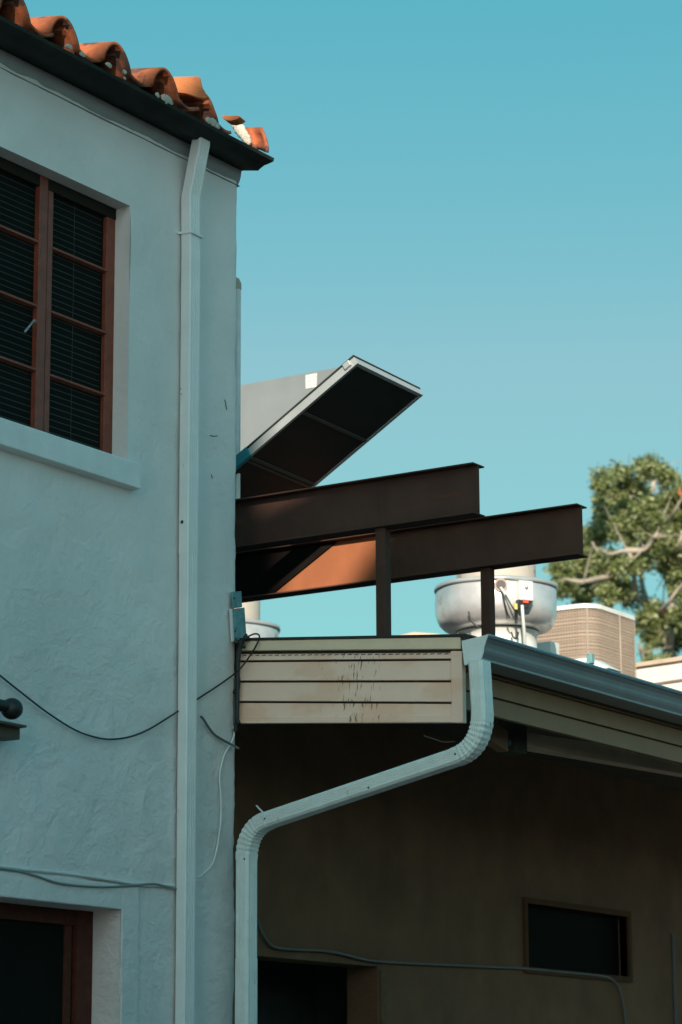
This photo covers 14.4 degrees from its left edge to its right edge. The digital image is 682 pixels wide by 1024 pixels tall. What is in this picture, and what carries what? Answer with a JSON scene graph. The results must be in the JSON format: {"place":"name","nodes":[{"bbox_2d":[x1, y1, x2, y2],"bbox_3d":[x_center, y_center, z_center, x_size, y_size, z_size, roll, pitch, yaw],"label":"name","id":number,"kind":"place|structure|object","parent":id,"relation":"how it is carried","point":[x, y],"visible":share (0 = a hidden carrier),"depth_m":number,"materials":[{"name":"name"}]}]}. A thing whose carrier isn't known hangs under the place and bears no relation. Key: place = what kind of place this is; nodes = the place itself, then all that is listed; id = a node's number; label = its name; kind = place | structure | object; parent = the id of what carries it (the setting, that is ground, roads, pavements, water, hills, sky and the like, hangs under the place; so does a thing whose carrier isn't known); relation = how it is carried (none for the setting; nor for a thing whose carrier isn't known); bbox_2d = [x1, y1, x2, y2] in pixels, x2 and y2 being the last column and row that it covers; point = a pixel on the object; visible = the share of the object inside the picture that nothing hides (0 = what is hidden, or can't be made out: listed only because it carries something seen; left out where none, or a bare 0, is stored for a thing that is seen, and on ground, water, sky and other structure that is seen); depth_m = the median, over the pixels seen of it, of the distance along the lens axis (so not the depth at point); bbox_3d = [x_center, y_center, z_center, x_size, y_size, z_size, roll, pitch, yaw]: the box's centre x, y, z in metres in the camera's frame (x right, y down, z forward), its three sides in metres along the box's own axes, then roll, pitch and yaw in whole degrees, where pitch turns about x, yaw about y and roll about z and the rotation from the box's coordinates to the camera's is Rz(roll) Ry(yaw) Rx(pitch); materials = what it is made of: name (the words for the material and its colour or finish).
{"place":"outdoors","nodes":[
{"label":"outdoors","id":0,"kind":"place"},
{"bbox_2d":[240,367,337,450],"bbox_3d":[-0.635,-0.491,18.424,1.880,0.788,0.036,-8,-15,32],"label":"grey board","id":1,"kind":"object","parent":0,"point":[266,404],"visible":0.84,"depth_m":18.36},
{"bbox_2d":[24,0,681,662],"label":"sky","id":2,"kind":"structure","parent":0,"point":[477,204],"materials":[{"name":"blue"}]},
{"bbox_3d":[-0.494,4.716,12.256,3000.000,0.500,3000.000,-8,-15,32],"label":"ground","id":3,"kind":"structure","parent":0,"visible":0},
{"bbox_2d":[0,0,273,1023],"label":"stucco house","id":4,"kind":"structure","parent":3,"relation":"on","point":[96,138],"depth_m":12.46,"materials":[{"name":"paint"}]},
{"bbox_2d":[0,698,22,719],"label":"flood lamp","id":5,"kind":"object","parent":4,"relation":"attached to","point":[11,708],"visible":1,"depth_m":11.50,"materials":[{"name":"black metal"}]},
{"bbox_2d":[0,720,26,740],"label":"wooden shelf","id":6,"kind":"object","parent":4,"relation":"attached to","point":[9,731],"visible":1,"depth_m":11.50,"materials":[{"name":"grey wood"}]},
{"bbox_2d":[0,902,92,1023],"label":"door","id":7,"kind":"structure","parent":4,"relation":"in","point":[46,953],"depth_m":11.94,"materials":[{"name":"wood"}]},
{"bbox_2d":[0,157,115,453],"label":"window","id":8,"kind":"structure","parent":4,"relation":"in","point":[57,241],"depth_m":12.47,"materials":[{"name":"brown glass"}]},
{"bbox_2d":[0,867,176,889],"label":"cable","id":9,"kind":"object","parent":4,"relation":"attached to","point":[76,885],"visible":1,"depth_m":11.94,"materials":[{"name":"grey plastic"}]},
{"bbox_2d":[0,633,259,739],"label":"cable","id":10,"kind":"object","parent":4,"relation":"attached to","point":[32,701],"visible":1,"depth_m":12.31,"materials":[{"name":"black rubber"}]},
{"bbox_2d":[175,137,209,1023],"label":"downpipe","id":11,"kind":"object","parent":4,"relation":"attached to","point":[191,236],"visible":1,"depth_m":12.82,"materials":[{"name":"metal"}]},
{"bbox_2d":[197,726,234,877],"bbox_3d":[-0.594,1.378,12.860,0.018,0.753,0.285,-8,-15,32],"label":"cable","id":12,"kind":"object","parent":4,"relation":"attached to","point":[204,872],"visible":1,"depth_m":12.89,"materials":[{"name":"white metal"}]},
{"bbox_2d":[200,716,238,748],"bbox_3d":[-0.589,1.057,12.921,0.035,0.132,0.292,-10,-16,36],"label":"cable","id":13,"kind":"object","parent":4,"relation":"attached to","point":[215,735],"visible":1,"depth_m":12.91,"materials":[{"name":"black rubber"}]},
{"bbox_2d":[233,679,234,725],"bbox_3d":[-0.524,0.939,13.116,0.026,0.257,0.019,-8,-15,32],"label":"cable","id":14,"kind":"object","parent":4,"relation":"attached to","point":[233,703],"visible":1,"depth_m":13.11,"materials":[{"name":"plastic"}]},
{"bbox_2d":[229,591,245,641],"bbox_3d":[-0.501,0.510,13.191,0.031,0.261,0.117,-8,-15,32],"label":"electrical box","id":15,"kind":"object","parent":4,"relation":"attached to","point":[237,624],"visible":1,"depth_m":13.17,"materials":[{"name":"teal metal"}]},
{"bbox_2d":[235,277,240,498],"bbox_3d":[-0.547,-0.520,14.086,0.054,1.488,0.036,-8,-15,32],"label":"vent pipe","id":16,"kind":"object","parent":4,"relation":"attached to","point":[238,375],"visible":0.52,"depth_m":14.11,"materials":[{"name":"grey metal"}]},
{"bbox_2d":[233,634,249,731],"bbox_3d":[-0.484,0.826,13.070,0.097,0.474,0.032,-8,-15,32],"label":"cable bundle","id":17,"kind":"object","parent":4,"relation":"attached to","point":[241,645],"visible":1,"depth_m":13.08,"materials":[{"name":"black rubber"}]},
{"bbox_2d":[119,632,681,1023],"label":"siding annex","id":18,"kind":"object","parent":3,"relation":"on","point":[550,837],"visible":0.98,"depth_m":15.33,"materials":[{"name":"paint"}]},
{"bbox_2d":[234,601,280,637],"bbox_3d":[-0.813,1.067,18.634,0.800,1.025,0.802,-8,-15,32],"label":"exhaust fan","id":19,"kind":"object","parent":18,"relation":"on","point":[255,624],"visible":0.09,"depth_m":18.48,"materials":[{"name":"metal"}]},
{"bbox_2d":[235,462,484,634],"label":"steel beam","id":20,"kind":"structure","parent":18,"relation":"on","point":[381,507],"depth_m":13.32,"materials":[{"name":"brown metal"}]},
{"bbox_2d":[235,355,422,497],"bbox_3d":[-0.389,-0.175,14.179,1.562,0.971,0.616,-8,-15,32],"label":"solar panel","id":21,"kind":"object","parent":20,"relation":"attached to","point":[335,419],"visible":0.64,"depth_m":14.00,"materials":[{"name":"glass"}]},
{"bbox_2d":[235,503,587,636],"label":"steel beam","id":22,"kind":"structure","parent":18,"relation":"on","point":[486,546],"depth_m":14.34,"materials":[{"name":"brown metal"}]},
{"bbox_2d":[403,632,432,634],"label":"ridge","id":23,"kind":"structure","parent":18,"relation":"on","point":[414,633],"depth_m":21.33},
{"bbox_2d":[424,735,454,741],"bbox_3d":[0.476,1.100,13.050,0.005,0.020,0.288,-8,-15,32],"label":"cable","id":24,"kind":"object","parent":18,"relation":"attached to","point":[439,740],"visible":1,"depth_m":13.04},
{"bbox_2d":[257,918,626,1023],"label":"cable","id":25,"kind":"object","parent":18,"relation":"attached to","point":[408,963],"visible":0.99,"depth_m":15.41,"materials":[{"name":"grey plastic"}]},
{"bbox_2d":[434,565,557,647],"bbox_3d":[0.997,0.843,17.244,0.800,1.221,0.810,-8,-15,32],"label":"exhaust fan","id":26,"kind":"object","parent":18,"relation":"on","point":[525,606],"visible":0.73,"depth_m":17.01,"materials":[{"name":"metal"}]},
{"bbox_2d":[537,641,558,653],"bbox_3d":[1.369,1.224,17.827,0.120,0.728,0.120,-8,-15,32],"label":"vent box","id":27,"kind":"object","parent":18,"relation":"on","point":[551,646],"visible":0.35,"depth_m":17.85,"materials":[{"name":"white metal"}]},
{"bbox_2d":[461,634,681,724],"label":"gutter","id":28,"kind":"object","parent":18,"relation":"attached to","point":[533,665],"visible":1,"depth_m":13.12,"materials":[{"name":"paint"}]},
{"bbox_2d":[235,659,493,1023],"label":"gutter drain","id":29,"kind":"object","parent":28,"relation":"attached to","point":[471,746],"visible":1,"depth_m":12.61,"materials":[{"name":"paint"}]},
{"bbox_2d":[522,897,632,982],"bbox_3d":[1.467,2.695,16.944,0.085,0.454,1.420,-8,-15,32],"label":"window","id":30,"kind":"structure","parent":18,"relation":"in","point":[553,939],"depth_m":16.99,"materials":[{"name":"black glass"}]},
{"bbox_2d":[537,603,636,677],"bbox_3d":[1.669,1.264,18.871,0.631,1.104,0.751,-8,-15,32],"label":"evaporative cooler","id":31,"kind":"object","parent":18,"relation":"on","point":[604,634],"visible":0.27,"depth_m":18.63,"materials":[{"name":"beige metal"}]},
{"bbox_2d":[575,653,621,672],"bbox_3d":[1.597,1.020,17.483,0.292,0.146,0.414,-8,-15,32],"label":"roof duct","id":32,"kind":"object","parent":18,"relation":"on","point":[590,659],"visible":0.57,"depth_m":17.42,"materials":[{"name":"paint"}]},
{"bbox_2d":[635,656,681,690],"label":"white parapet","id":33,"kind":"structure","parent":18,"relation":"on","point":[666,672],"depth_m":19.64,"materials":[{"name":"paint"}]},
{"bbox_2d":[670,934,676,1023],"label":"conduit","id":34,"kind":"object","parent":18,"relation":"attached to","point":[673,970],"visible":1,"depth_m":17.88,"materials":[{"name":"grey metal"}]},
{"bbox_2d":[542,452,681,661],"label":"broadleaf tree","id":35,"kind":"object","parent":3,"relation":"on","point":[648,519],"visible":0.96,"depth_m":35.55,"materials":[{"name":"green plant"}]}
]}

